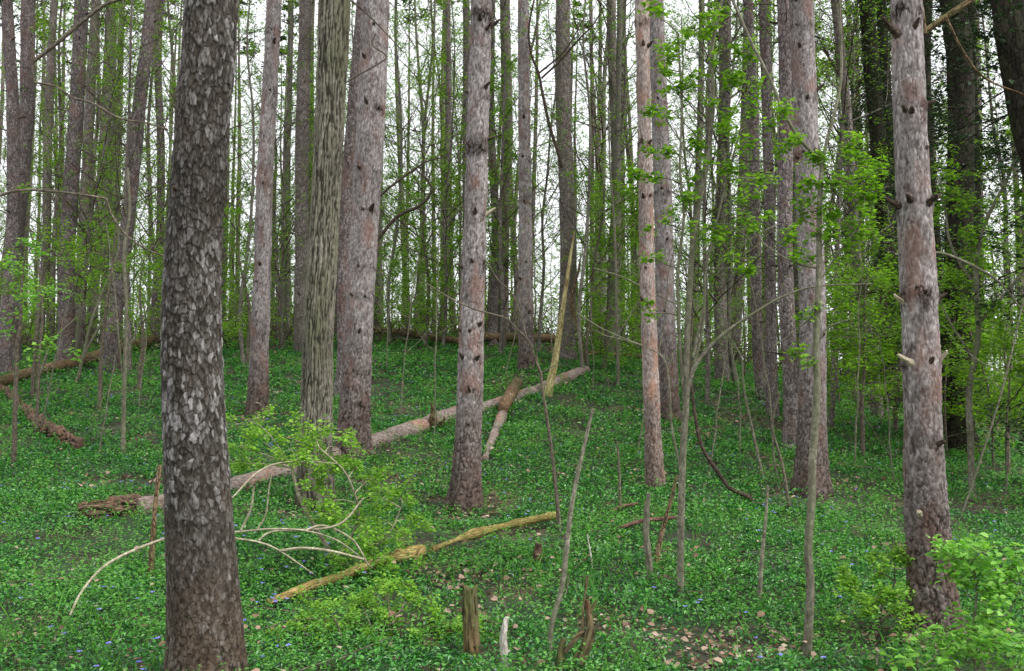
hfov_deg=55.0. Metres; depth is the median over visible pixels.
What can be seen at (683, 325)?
sapling
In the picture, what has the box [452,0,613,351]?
broadleaf tree
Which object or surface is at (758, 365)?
red pine
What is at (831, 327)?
sapling
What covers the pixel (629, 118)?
red pine
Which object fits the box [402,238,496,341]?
sapling
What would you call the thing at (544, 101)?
overhanging branch
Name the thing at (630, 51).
sky
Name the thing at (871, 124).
dark evergreen
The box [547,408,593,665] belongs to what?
dead pole
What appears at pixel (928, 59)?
dark evergreen
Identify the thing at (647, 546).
broken stub
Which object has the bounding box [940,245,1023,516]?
bare sapling
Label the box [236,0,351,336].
broadleaf tree
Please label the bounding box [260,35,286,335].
red pine
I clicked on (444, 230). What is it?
broadleaf tree
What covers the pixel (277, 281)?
broadleaf tree
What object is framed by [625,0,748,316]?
broadleaf tree
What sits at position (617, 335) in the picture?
overhanging branch
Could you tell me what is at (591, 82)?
red pine
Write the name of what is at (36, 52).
red pine
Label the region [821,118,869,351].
broadleaf tree
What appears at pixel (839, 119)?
broadleaf tree
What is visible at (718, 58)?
red pine
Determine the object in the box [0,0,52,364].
red pine
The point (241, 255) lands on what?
broadleaf tree
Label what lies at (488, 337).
fallen log
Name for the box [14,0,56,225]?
red pine
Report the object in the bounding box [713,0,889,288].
broadleaf tree
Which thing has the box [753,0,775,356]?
red pine
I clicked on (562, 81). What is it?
red pine
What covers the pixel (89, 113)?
red pine
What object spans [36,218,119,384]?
sapling
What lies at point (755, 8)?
red pine
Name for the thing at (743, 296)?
broadleaf tree
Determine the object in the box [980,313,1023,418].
sapling
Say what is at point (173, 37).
broadleaf tree
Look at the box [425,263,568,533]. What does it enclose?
sapling
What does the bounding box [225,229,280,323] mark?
sapling
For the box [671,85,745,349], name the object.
broadleaf tree
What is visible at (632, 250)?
sapling
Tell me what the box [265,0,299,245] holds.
red pine
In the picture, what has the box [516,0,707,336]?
broadleaf tree
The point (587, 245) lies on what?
broadleaf tree
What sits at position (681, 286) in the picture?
sapling
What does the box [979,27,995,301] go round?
red pine
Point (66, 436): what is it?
rotten log
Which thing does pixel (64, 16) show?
red pine
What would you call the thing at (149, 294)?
sapling
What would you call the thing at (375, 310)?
sapling
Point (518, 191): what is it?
broadleaf tree
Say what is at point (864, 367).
sapling
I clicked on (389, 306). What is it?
bare sapling
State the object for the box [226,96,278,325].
broadleaf tree
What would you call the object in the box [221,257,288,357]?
sapling
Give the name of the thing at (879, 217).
sapling
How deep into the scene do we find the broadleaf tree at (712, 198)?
56.75 m
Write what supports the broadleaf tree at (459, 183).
on the ground
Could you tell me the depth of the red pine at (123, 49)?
64.46 m
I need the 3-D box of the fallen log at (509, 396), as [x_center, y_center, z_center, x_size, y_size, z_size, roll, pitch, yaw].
[-0.013,1.040,17.416,0.230,0.638,2.694,0,-3,5]
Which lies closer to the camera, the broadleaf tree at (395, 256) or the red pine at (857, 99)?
the red pine at (857, 99)
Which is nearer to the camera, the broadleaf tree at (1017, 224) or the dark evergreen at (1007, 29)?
the dark evergreen at (1007, 29)
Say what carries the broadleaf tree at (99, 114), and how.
on the ground
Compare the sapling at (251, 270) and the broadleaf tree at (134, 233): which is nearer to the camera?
the sapling at (251, 270)
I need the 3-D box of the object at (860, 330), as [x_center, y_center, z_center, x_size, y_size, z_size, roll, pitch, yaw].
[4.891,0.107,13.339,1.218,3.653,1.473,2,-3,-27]
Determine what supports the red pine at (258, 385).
on the ground
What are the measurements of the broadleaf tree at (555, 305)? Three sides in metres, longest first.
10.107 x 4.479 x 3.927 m
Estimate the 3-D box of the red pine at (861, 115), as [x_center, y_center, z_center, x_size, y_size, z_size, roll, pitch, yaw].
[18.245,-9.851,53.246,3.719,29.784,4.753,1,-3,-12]
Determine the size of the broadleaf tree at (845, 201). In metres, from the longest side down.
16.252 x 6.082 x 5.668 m
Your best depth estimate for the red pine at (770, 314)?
18.07 m
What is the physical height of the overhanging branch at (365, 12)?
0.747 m
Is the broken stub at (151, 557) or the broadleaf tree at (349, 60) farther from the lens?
the broadleaf tree at (349, 60)
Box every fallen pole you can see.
[266,544,425,604]
[429,511,555,552]
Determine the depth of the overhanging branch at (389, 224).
15.62 m
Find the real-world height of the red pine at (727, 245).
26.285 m
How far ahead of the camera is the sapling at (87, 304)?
34.62 m
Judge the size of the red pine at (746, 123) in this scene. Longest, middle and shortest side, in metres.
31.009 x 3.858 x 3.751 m
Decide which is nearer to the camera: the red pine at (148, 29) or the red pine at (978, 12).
the red pine at (148, 29)
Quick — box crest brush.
[21,235,1023,396]
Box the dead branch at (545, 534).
[527,534,564,548]
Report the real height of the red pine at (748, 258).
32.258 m
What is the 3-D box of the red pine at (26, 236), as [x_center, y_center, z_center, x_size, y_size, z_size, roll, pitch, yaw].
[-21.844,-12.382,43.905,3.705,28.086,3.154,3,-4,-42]
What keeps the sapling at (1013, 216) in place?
on the ground
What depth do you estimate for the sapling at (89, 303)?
27.50 m
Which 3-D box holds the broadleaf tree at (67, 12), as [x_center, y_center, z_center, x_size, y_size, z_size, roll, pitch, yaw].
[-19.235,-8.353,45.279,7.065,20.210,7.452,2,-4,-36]
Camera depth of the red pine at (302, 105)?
25.17 m
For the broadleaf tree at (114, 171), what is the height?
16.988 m
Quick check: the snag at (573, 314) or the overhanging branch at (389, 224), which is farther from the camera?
the snag at (573, 314)
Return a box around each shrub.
[69,402,436,615]
[258,571,499,649]
[828,545,926,640]
[879,532,1023,670]
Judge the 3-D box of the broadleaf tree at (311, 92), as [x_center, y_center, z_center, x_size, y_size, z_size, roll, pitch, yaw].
[-6.835,-5.419,34.195,5.060,11.772,4.437,0,-5,-28]
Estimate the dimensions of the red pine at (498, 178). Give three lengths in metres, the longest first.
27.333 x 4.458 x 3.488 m
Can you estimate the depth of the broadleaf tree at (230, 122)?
39.67 m
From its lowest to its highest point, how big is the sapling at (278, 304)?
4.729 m
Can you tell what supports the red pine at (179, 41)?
on the ground
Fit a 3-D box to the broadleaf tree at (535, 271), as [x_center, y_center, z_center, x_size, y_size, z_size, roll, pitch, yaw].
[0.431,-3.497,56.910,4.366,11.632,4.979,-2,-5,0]
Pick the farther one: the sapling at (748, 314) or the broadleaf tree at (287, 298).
the sapling at (748, 314)
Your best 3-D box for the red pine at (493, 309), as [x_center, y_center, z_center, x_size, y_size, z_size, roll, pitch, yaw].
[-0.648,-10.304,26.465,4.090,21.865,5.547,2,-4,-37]
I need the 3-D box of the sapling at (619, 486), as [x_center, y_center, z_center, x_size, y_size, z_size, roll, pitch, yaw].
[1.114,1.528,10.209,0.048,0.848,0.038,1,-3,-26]
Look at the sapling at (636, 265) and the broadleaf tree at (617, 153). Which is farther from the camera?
the sapling at (636, 265)
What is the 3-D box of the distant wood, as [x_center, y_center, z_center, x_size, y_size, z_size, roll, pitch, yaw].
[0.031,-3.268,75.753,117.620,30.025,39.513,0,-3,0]
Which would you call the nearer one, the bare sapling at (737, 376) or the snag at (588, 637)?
the snag at (588, 637)
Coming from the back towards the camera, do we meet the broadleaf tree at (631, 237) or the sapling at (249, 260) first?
the broadleaf tree at (631, 237)
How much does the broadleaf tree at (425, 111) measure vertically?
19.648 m
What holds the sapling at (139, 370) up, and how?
on the ground
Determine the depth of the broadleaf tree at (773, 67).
37.41 m
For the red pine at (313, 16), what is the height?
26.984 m
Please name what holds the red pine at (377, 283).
on the ground
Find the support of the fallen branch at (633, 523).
on the ground
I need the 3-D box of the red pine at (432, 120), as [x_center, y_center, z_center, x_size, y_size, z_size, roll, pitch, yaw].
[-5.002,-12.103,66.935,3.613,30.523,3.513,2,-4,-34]
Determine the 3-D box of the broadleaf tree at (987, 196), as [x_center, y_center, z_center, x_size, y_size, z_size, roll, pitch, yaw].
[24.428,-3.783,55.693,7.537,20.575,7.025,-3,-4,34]
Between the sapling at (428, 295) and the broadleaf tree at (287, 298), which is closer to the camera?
the sapling at (428, 295)
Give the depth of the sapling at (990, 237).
24.33 m
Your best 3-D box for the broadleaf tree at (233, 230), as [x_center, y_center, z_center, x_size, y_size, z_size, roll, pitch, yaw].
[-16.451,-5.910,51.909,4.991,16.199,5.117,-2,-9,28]
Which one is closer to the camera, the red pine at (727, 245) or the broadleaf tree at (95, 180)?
the red pine at (727, 245)
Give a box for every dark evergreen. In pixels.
[814,0,946,409]
[820,0,946,354]
[827,0,1017,437]
[833,0,1023,459]
[873,0,1023,483]
[931,0,1023,410]
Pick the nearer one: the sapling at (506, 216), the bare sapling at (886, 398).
the bare sapling at (886, 398)
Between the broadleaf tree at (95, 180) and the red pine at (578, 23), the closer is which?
the broadleaf tree at (95, 180)
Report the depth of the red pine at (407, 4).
61.41 m
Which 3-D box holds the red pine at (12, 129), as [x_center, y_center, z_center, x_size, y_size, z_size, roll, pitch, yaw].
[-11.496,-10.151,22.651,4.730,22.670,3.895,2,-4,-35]
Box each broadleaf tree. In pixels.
[0,0,103,301]
[0,0,109,291]
[0,0,139,337]
[0,0,167,312]
[0,0,174,272]
[0,43,49,276]
[0,53,38,257]
[0,81,31,265]
[0,110,65,330]
[1,0,172,356]
[20,0,257,373]
[31,3,169,338]
[34,65,145,327]
[36,0,281,273]
[55,19,155,315]
[57,95,152,336]
[83,0,233,317]
[88,0,173,290]
[114,0,230,333]
[114,0,251,292]
[121,0,347,362]
[131,0,293,289]
[165,82,259,303]
[223,0,354,350]
[225,31,295,319]
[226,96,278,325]
[227,0,346,336]
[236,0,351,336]
[236,29,385,285]
[243,0,405,285]
[251,193,294,323]
[252,87,315,322]
[282,0,498,344]
[293,0,350,513]
[343,33,411,298]
[344,46,414,303]
[351,0,499,324]
[378,0,515,346]
[383,0,501,327]
[383,0,512,331]
[383,19,452,328]
[383,184,438,324]
[385,24,518,316]
[390,0,517,315]
[398,0,605,354]
[415,45,512,306]
[431,0,609,331]
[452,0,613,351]
[458,56,558,332]
[463,0,702,367]
[486,179,554,333]
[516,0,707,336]
[532,0,735,267]
[537,232,584,329]
[542,0,704,341]
[548,170,628,299]
[557,183,628,323]
[578,0,681,360]
[599,0,778,346]
[607,0,831,384]
[613,0,841,406]
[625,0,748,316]
[625,158,683,337]
[653,0,776,319]
[665,0,769,382]
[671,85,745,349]
[675,0,895,313]
[677,0,991,429]
[687,0,856,304]
[699,219,762,355]
[700,1,982,345]
[707,13,840,312]
[707,16,842,328]
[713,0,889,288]
[730,125,780,361]
[775,0,940,374]
[775,0,946,420]
[776,0,947,328]
[818,7,944,361]
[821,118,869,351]
[931,0,1023,318]
[932,0,1023,393]
[934,99,1005,369]
[942,51,1023,373]
[980,61,1023,336]
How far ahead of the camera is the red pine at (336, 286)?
35.83 m
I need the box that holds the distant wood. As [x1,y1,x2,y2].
[1,73,1017,385]
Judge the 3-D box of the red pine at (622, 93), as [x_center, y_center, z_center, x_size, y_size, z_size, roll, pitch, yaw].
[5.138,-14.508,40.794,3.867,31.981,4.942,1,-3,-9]
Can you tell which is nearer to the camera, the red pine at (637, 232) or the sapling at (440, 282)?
the sapling at (440, 282)
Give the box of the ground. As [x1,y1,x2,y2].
[0,336,1023,670]
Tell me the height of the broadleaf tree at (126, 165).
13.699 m
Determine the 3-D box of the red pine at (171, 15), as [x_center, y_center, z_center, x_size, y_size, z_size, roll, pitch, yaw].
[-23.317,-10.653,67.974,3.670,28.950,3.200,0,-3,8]
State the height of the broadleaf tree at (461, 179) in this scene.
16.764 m
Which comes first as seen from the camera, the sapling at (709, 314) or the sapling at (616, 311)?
the sapling at (616, 311)
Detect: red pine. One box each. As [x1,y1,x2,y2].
[0,0,19,142]
[0,0,41,373]
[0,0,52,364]
[0,4,17,172]
[14,0,28,337]
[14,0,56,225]
[17,18,67,338]
[22,0,92,360]
[33,0,57,345]
[36,0,73,325]
[38,0,58,339]
[56,0,71,204]
[75,0,111,347]
[87,0,113,342]
[87,0,166,370]
[88,0,135,265]
[101,1,143,192]
[120,0,178,336]
[163,0,183,225]
[169,0,182,76]
[221,9,241,337]
[226,0,256,285]
[231,0,260,304]
[233,1,250,335]
[244,0,281,417]
[247,36,296,271]
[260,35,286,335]
[262,0,316,354]
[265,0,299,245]
[309,0,315,225]
[333,0,390,399]
[334,39,351,333]
[335,0,389,459]
[374,131,388,335]
[390,0,413,327]
[397,0,436,327]
[427,0,459,323]
[433,2,457,330]
[435,0,462,332]
[437,23,444,281]
[443,0,499,515]
[455,0,469,226]
[459,54,499,321]
[485,0,517,348]
[485,0,551,343]
[486,52,514,330]
[515,0,536,372]
[530,0,599,362]
[531,1,544,259]
[570,1,602,336]
[571,5,577,124]
[579,1,595,332]
[589,0,608,327]
[592,2,599,294]
[597,0,632,349]
[605,0,632,333]
[626,48,636,340]
[634,0,665,490]
[634,66,639,330]
[649,0,681,423]
[683,1,742,121]
[686,0,706,344]
[704,37,741,74]
[715,0,848,450]
[716,32,739,303]
[723,0,829,418]
[725,0,794,399]
[728,12,748,360]
[731,36,759,358]
[732,2,776,150]
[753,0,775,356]
[789,0,833,501]
[792,146,799,364]
[820,10,861,329]
[855,24,863,219]
[856,11,864,271]
[882,0,968,648]
[975,0,979,104]
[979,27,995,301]
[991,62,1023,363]
[1004,135,1023,291]
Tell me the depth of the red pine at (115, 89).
61.75 m
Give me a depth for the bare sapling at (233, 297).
20.12 m
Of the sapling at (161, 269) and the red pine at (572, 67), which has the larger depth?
the red pine at (572, 67)
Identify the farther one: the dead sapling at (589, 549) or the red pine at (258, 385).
the red pine at (258, 385)
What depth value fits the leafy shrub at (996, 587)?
5.23 m
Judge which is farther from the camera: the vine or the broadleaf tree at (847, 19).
the broadleaf tree at (847, 19)
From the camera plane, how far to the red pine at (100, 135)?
37.16 m
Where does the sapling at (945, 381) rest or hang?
on the ground
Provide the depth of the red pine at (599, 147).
53.45 m
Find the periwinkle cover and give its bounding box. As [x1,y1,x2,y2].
[0,332,1023,670]
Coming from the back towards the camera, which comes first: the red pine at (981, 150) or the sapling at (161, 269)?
the red pine at (981, 150)
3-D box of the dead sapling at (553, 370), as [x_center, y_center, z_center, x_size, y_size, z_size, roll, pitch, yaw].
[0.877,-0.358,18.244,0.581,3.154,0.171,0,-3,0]
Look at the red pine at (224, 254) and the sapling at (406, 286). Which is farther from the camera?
the sapling at (406, 286)
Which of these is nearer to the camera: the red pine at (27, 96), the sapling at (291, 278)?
the red pine at (27, 96)
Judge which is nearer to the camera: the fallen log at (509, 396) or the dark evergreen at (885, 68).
the fallen log at (509, 396)
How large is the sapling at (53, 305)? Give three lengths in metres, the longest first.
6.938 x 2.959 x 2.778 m
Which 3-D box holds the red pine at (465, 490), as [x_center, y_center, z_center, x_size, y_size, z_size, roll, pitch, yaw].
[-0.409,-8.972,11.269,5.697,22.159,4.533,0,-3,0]
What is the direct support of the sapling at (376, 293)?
on the ground
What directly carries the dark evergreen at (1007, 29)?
on the ground
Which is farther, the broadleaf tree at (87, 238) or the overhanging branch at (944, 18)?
the broadleaf tree at (87, 238)
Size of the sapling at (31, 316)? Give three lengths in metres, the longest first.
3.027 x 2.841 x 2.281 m
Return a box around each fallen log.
[0,334,159,385]
[76,366,589,519]
[374,327,458,343]
[481,410,506,461]
[484,333,554,341]
[498,377,522,411]
[589,350,641,358]
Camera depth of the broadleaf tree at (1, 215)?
39.55 m
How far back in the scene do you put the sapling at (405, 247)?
31.16 m
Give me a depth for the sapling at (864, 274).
26.91 m
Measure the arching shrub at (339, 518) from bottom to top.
1.539 m
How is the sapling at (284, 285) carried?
on the ground
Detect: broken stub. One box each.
[147,465,161,584]
[643,493,652,581]
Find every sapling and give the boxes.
[0,198,57,340]
[0,220,97,402]
[0,233,80,469]
[0,237,55,347]
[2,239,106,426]
[22,299,47,338]
[24,113,121,317]
[26,284,88,333]
[27,223,43,433]
[29,183,95,321]
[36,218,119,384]
[45,213,163,410]
[46,279,100,332]
[74,217,100,356]
[75,152,156,322]
[75,187,148,344]
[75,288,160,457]
[76,213,114,327]
[76,277,83,346]
[88,244,145,334]
[100,235,163,391]
[106,167,146,454]
[122,199,164,323]
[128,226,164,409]
[130,247,163,334]
[131,246,160,337]
[132,144,236,336]
[132,211,235,340]
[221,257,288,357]
[222,182,294,339]
[222,196,253,368]
[222,214,280,318]
[222,219,272,331]
[222,252,247,331]
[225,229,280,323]
[250,191,310,347]
[270,237,294,321]
[273,200,310,330]
[373,210,427,335]
[373,257,398,369]
[373,289,399,326]
[375,160,463,347]
[376,158,463,342]
[376,173,459,414]
[377,183,442,329]
[379,121,487,333]
[379,260,457,328]
[385,242,430,328]
[397,158,502,438]
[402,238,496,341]
[404,219,452,322]
[406,240,458,332]
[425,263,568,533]
[448,195,513,321]
[455,129,533,316]
[486,54,540,348]
[486,270,513,319]
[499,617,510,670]
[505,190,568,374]
[509,227,604,355]
[512,255,559,325]
[533,269,555,333]
[544,232,574,396]
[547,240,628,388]
[553,132,638,347]
[553,233,607,342]
[556,183,607,336]
[561,169,641,370]
[576,259,640,351]
[580,233,640,333]
[582,220,634,328]
[585,184,604,367]
[587,534,592,567]
[595,213,684,343]
[597,147,769,455]
[604,0,872,601]
[607,132,689,349]
[608,100,619,385]
[616,442,621,512]
[621,294,636,336]
[626,186,686,327]
[654,206,713,342]
[655,230,749,366]
[655,475,677,570]
[666,276,794,453]
[668,279,798,479]
[674,211,749,351]
[674,237,702,345]
[675,249,713,346]
[675,290,740,358]
[678,162,778,375]
[681,183,796,476]
[683,270,742,353]
[710,282,779,355]
[711,168,797,358]
[727,335,763,480]
[731,0,892,665]
[757,485,768,603]
[761,203,896,405]
[771,391,790,511]
[777,174,876,370]
[778,299,903,426]
[794,258,875,385]
[825,252,902,456]
[826,305,959,487]
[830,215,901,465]
[839,234,940,434]
[840,204,878,336]
[864,244,1023,457]
[866,299,898,430]
[878,125,1023,350]
[892,222,1023,471]
[938,295,1023,415]
[940,209,1002,374]
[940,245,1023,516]
[943,232,1023,503]
[949,301,1023,480]
[976,228,1023,441]
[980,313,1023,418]
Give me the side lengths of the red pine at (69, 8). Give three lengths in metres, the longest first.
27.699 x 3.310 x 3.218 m
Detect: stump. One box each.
[461,584,479,660]
[532,543,542,569]
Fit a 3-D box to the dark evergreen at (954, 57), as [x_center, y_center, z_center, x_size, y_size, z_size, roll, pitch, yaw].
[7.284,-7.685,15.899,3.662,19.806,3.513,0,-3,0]
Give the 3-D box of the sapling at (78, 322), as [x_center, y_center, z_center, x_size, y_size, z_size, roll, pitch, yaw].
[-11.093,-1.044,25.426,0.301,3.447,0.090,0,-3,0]
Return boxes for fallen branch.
[575,515,677,567]
[609,502,637,513]
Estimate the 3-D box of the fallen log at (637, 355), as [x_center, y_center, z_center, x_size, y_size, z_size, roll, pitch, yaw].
[2.695,0.508,25.170,1.418,0.238,0.617,0,-3,7]
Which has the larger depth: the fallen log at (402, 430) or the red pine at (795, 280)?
the red pine at (795, 280)
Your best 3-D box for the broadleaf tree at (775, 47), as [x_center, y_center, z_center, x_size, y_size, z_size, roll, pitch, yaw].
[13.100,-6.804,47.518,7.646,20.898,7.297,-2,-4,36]
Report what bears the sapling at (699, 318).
on the ground
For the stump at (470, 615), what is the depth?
5.67 m
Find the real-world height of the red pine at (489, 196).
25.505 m
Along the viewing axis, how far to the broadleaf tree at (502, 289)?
23.98 m
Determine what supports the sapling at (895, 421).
on the ground
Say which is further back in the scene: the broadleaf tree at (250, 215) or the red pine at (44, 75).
the red pine at (44, 75)
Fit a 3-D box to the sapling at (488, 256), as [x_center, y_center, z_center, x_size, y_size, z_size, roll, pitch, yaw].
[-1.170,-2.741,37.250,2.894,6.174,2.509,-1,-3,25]
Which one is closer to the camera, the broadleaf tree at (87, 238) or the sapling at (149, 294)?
the broadleaf tree at (87, 238)
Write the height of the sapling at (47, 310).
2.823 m
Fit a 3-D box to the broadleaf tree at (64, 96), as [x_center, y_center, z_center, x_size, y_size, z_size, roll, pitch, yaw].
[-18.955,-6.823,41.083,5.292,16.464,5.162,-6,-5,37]
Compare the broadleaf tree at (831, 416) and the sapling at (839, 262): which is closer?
the broadleaf tree at (831, 416)
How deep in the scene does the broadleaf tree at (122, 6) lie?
34.33 m
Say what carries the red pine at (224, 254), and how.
on the ground
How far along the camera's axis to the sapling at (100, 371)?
17.13 m
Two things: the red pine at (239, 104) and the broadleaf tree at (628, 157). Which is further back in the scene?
the red pine at (239, 104)
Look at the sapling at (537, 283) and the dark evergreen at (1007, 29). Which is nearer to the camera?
the dark evergreen at (1007, 29)
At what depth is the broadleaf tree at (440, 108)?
47.95 m
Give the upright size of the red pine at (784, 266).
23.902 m
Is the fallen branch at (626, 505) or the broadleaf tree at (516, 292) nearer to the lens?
the fallen branch at (626, 505)
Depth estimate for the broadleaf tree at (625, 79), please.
25.03 m
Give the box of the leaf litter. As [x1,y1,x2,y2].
[0,332,1023,670]
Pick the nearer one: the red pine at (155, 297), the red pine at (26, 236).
the red pine at (155, 297)
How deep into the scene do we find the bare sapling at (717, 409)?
12.01 m
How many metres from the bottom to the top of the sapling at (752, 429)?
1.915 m
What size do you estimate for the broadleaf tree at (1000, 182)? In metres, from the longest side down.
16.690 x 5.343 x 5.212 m
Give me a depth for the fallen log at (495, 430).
14.24 m
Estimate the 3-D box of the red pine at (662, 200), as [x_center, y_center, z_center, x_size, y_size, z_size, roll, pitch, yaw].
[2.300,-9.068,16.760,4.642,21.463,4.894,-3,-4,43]
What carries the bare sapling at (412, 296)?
on the ground
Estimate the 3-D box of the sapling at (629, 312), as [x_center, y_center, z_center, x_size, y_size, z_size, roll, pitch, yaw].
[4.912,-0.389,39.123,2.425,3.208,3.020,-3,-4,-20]
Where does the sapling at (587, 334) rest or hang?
on the ground
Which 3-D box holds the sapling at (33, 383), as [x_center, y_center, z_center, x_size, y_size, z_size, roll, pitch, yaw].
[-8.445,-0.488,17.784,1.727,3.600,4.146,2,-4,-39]
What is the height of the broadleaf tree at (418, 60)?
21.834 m
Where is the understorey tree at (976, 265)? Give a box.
[895,119,1023,499]
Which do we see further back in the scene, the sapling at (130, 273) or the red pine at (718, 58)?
the red pine at (718, 58)
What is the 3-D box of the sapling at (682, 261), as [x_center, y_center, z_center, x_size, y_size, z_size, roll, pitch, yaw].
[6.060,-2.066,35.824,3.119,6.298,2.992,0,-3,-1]
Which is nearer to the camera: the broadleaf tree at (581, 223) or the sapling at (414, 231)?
the sapling at (414, 231)
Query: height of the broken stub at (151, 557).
0.943 m
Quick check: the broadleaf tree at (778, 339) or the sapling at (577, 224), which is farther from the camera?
the broadleaf tree at (778, 339)
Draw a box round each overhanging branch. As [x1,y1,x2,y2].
[0,0,167,256]
[346,0,403,82]
[378,156,447,241]
[528,0,604,167]
[576,268,676,363]
[922,0,1023,95]
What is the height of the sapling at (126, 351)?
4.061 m
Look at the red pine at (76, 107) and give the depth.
23.14 m
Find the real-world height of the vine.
2.179 m
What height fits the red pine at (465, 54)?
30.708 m
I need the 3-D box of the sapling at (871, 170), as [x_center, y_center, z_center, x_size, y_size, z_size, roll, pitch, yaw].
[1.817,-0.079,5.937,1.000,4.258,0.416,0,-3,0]
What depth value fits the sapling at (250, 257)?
28.38 m
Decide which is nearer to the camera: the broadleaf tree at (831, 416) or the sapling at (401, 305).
the broadleaf tree at (831, 416)
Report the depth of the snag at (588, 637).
5.40 m
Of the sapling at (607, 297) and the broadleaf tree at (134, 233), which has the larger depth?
the broadleaf tree at (134, 233)
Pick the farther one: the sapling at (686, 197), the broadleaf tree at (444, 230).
the broadleaf tree at (444, 230)
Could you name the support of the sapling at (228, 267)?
on the ground
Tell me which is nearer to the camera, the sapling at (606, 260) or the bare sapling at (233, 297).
the bare sapling at (233, 297)
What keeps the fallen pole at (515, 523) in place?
on the ground
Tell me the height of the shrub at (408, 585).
0.597 m
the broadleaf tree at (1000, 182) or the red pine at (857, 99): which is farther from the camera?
the red pine at (857, 99)
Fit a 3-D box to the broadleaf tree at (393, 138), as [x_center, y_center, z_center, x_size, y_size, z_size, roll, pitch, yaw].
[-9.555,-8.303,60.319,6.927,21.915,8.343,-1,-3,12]
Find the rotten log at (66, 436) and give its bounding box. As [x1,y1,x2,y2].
[0,384,86,449]
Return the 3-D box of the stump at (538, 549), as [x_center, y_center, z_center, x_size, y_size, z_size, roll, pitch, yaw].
[0.202,1.802,7.941,0.099,0.251,0.097,0,-3,0]
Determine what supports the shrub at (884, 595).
on the ground
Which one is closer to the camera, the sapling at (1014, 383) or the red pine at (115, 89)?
the sapling at (1014, 383)
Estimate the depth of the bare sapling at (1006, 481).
11.97 m
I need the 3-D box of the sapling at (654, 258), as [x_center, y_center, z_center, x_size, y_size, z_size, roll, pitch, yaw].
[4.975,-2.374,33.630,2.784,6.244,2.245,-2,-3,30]
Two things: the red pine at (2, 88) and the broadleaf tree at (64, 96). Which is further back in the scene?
the red pine at (2, 88)
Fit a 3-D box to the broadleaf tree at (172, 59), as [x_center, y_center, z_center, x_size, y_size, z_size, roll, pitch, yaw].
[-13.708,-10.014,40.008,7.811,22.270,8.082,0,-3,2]
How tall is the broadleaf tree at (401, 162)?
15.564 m
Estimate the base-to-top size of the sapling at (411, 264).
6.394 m
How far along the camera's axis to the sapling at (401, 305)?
29.71 m
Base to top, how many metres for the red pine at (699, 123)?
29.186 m
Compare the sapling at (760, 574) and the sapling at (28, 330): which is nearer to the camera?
the sapling at (760, 574)
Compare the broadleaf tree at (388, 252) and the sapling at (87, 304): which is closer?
the sapling at (87, 304)
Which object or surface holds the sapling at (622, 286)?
on the ground
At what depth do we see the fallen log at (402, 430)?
11.96 m
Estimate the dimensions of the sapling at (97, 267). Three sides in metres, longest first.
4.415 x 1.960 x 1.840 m
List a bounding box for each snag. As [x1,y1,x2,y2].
[554,576,597,670]
[570,256,585,362]
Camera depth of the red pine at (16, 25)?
65.81 m
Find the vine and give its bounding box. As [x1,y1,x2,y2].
[689,313,754,501]
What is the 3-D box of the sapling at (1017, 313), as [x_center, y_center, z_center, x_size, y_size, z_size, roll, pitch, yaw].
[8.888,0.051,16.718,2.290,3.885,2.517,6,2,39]
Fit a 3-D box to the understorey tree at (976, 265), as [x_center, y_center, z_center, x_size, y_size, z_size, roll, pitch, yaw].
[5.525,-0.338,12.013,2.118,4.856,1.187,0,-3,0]
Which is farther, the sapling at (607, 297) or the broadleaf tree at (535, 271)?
the broadleaf tree at (535, 271)
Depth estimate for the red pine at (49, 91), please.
30.24 m
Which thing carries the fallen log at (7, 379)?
on the ground
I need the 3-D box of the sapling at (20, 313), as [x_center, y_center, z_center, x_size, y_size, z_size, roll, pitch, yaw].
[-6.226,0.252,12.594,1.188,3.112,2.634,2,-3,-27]
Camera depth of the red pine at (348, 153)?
18.05 m
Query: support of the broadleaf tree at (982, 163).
on the ground
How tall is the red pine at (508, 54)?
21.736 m
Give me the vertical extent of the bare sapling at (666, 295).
4.331 m
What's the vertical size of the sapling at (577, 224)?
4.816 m
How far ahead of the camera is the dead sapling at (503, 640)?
5.48 m
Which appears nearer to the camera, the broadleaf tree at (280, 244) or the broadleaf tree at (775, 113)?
the broadleaf tree at (775, 113)
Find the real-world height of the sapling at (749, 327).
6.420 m
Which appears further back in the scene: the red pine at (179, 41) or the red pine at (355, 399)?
the red pine at (179, 41)
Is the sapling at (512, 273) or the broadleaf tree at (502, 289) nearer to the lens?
the broadleaf tree at (502, 289)
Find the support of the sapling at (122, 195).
on the ground
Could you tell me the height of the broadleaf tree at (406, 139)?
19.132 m
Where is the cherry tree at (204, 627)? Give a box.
[160,0,248,670]
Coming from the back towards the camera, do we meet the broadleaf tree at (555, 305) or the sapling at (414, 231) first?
the broadleaf tree at (555, 305)
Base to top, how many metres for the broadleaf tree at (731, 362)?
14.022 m
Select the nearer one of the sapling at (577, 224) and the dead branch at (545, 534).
the dead branch at (545, 534)
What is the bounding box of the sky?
[0,0,1021,384]
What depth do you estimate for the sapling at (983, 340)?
15.26 m

